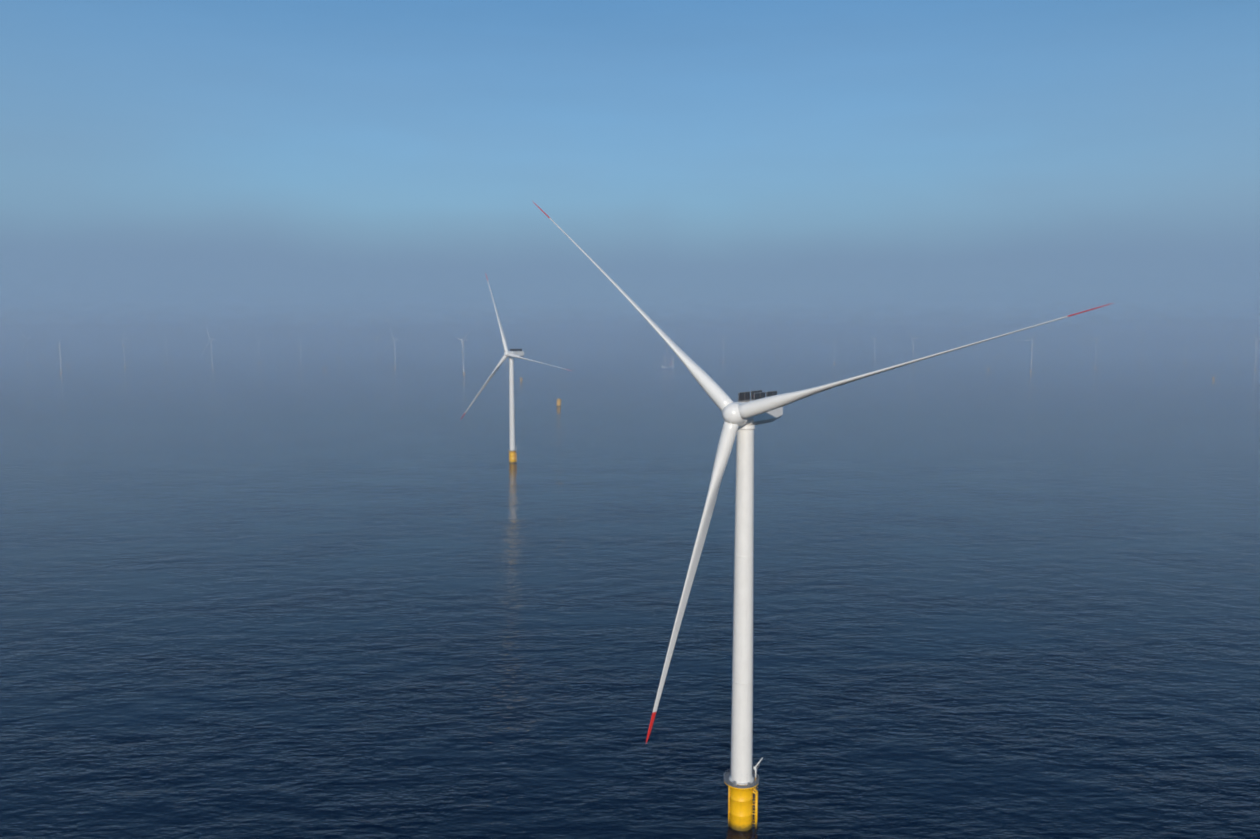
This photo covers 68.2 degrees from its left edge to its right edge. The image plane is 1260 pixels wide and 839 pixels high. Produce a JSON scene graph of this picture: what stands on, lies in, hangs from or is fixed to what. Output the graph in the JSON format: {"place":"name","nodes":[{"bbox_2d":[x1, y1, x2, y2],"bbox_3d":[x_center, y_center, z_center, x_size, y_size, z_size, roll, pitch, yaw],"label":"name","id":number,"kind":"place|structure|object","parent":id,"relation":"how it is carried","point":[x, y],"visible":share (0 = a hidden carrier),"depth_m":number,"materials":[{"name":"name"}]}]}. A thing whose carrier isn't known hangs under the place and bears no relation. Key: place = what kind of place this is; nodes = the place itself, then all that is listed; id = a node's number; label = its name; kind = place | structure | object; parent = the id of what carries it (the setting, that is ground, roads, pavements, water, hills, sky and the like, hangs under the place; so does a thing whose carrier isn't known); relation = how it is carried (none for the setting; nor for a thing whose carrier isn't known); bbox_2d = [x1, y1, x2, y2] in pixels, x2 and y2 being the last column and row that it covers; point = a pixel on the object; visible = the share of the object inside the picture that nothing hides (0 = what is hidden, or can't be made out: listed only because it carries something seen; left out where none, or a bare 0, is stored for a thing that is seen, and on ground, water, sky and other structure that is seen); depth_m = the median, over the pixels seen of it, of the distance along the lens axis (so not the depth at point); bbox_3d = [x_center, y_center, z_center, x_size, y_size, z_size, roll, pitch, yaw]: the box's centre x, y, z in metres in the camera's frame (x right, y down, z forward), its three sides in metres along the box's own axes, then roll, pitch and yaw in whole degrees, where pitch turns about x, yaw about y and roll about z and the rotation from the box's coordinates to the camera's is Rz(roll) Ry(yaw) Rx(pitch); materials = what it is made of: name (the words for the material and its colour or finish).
{"place":"outdoors","nodes":[
{"label":"outdoors","id":0,"kind":"place"},
{"bbox_2d":[508,358,516,462],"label":"turbine tower","id":1,"kind":"structure","parent":0,"point":[511,394],"depth_m":1081.77,"materials":[{"name":"white metal"}]},
{"bbox_2d":[460,273,570,419],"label":"turbine rotor","id":2,"kind":"object","parent":1,"relation":"on","point":[503,358],"depth_m":1077.25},
{"bbox_2d":[0,344,1259,838],"bbox_3d":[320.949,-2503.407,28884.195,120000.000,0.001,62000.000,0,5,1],"label":"sea","id":3,"kind":"structure","parent":0,"point":[512,696],"depth_m":474.67,"materials":[{"name":"liquid"}]},
{"bbox_2d":[724,429,762,830],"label":"turbine tower","id":4,"kind":"structure","parent":0,"point":[743,780],"depth_m":278.20,"materials":[{"name":"white metal"}]},
{"bbox_2d":[532,201,1111,742],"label":"turbine rotor","id":5,"kind":"object","parent":4,"relation":"on","point":[744,411],"visible":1,"depth_m":269.76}
]}

